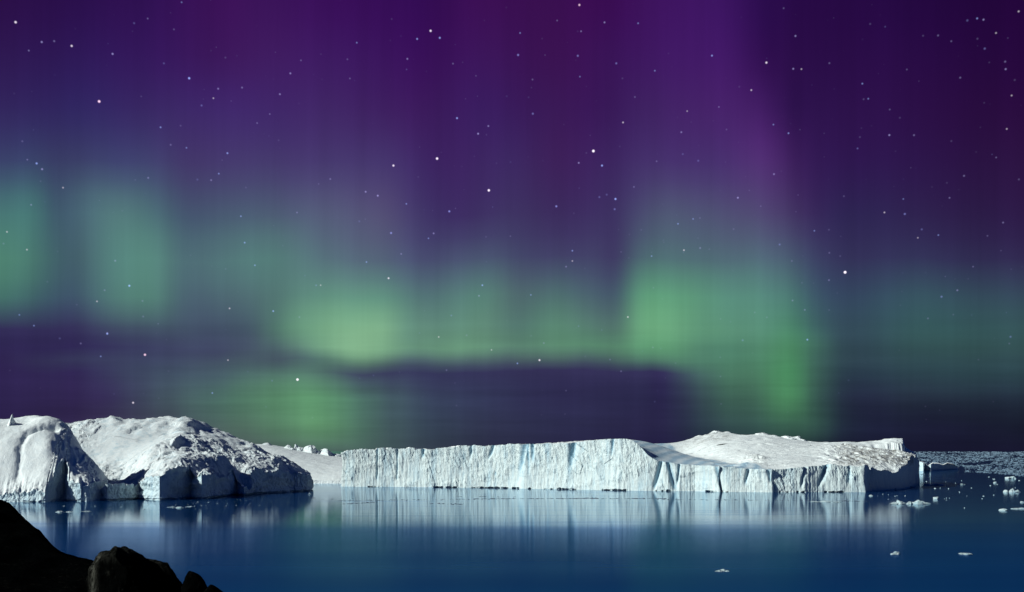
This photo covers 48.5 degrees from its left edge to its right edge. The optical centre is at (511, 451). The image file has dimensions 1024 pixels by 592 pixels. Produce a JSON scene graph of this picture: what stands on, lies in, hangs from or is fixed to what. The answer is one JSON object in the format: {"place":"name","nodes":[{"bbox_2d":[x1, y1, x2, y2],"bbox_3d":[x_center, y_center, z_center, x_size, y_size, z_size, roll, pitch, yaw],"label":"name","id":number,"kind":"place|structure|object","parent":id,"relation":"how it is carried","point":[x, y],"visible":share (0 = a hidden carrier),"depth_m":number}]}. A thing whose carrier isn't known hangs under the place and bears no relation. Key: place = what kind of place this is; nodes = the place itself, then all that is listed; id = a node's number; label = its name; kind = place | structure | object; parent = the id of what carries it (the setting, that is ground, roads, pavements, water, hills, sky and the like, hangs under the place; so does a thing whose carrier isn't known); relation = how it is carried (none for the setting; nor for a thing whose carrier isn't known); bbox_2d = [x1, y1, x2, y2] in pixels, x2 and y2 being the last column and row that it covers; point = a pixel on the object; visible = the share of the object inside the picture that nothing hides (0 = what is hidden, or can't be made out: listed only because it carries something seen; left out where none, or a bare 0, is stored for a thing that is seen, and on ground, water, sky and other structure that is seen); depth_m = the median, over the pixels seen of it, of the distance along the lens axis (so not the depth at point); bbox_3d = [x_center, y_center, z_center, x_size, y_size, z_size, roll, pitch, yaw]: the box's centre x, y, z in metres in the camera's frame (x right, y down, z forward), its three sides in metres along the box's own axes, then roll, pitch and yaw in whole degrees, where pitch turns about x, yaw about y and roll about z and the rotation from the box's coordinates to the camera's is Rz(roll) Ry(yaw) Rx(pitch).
{"place":"outdoors","nodes":[
{"label":"outdoors","id":0,"kind":"place"},
{"bbox_2d":[0,500,92,591],"bbox_3d":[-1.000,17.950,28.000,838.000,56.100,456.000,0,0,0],"label":"rocky shore","id":1,"kind":"structure","parent":0,"point":[33,558],"depth_m":25.44},
{"bbox_2d":[86,546,172,591],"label":"boulder","id":2,"kind":"object","parent":1,"relation":"on","point":[120,569],"visible":1,"depth_m":21.80},
{"bbox_2d":[147,558,181,591],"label":"boulder","id":3,"kind":"object","parent":1,"relation":"on","point":[165,567],"visible":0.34,"depth_m":23.21},
{"bbox_2d":[181,571,206,591],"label":"boulder","id":4,"kind":"object","parent":1,"relation":"on","point":[193,582],"visible":0.95,"depth_m":21.84},
{"bbox_2d":[204,584,222,591],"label":"boulder","id":5,"kind":"object","parent":1,"relation":"on","point":[211,588],"visible":1,"depth_m":21.70},
{"bbox_2d":[0,0,1023,450],"label":"sky","id":6,"kind":"structure","parent":0,"point":[332,225]},
{"bbox_2d":[9,451,1023,591],"bbox_3d":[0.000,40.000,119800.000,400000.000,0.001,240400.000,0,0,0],"label":"water","id":7,"kind":"structure","parent":0,"point":[327,540],"depth_m":527.47},
{"bbox_2d":[0,414,107,501],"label":"domed iceberg","id":8,"kind":"object","parent":7,"relation":"on","point":[45,459],"visible":0.87,"depth_m":921.95},
{"bbox_2d":[66,416,313,499],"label":"rugged iceberg","id":9,"kind":"object","parent":7,"relation":"in","point":[165,458],"visible":0.8,"depth_m":1080.06},
{"bbox_2d":[256,443,341,483],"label":"smooth iceberg","id":10,"kind":"object","parent":7,"relation":"on","point":[323,466],"visible":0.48,"depth_m":1513.05},
{"bbox_2d":[315,496,848,504],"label":"slush line","id":11,"kind":"object","parent":7,"relation":"on","point":[560,498],"visible":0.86,"depth_m":958.82},
{"bbox_2d":[341,431,919,491],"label":"tabular iceberg","id":12,"kind":"object","parent":7,"relation":"on","point":[718,461],"visible":0.94,"depth_m":1206.81},
{"bbox_2d":[890,500,930,503],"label":"ice floe","id":13,"kind":"object","parent":7,"relation":"on","point":[910,502],"visible":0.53,"depth_m":859.65},
{"bbox_2d":[919,461,957,470],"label":"distant iceberg","id":14,"kind":"object","parent":7,"relation":"on","point":[924,466],"visible":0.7,"depth_m":2376.59},
{"bbox_2d":[916,451,1023,475],"bbox_3d":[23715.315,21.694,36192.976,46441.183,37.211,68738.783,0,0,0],"label":"brash ice","id":15,"kind":"structure","parent":7,"relation":"on","point":[986,456],"depth_m":5473.25},
{"bbox_2d":[1003,489,1019,491],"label":"ice floe","id":16,"kind":"object","parent":7,"relation":"on","point":[1011,490],"visible":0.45,"depth_m":1109.24}
]}

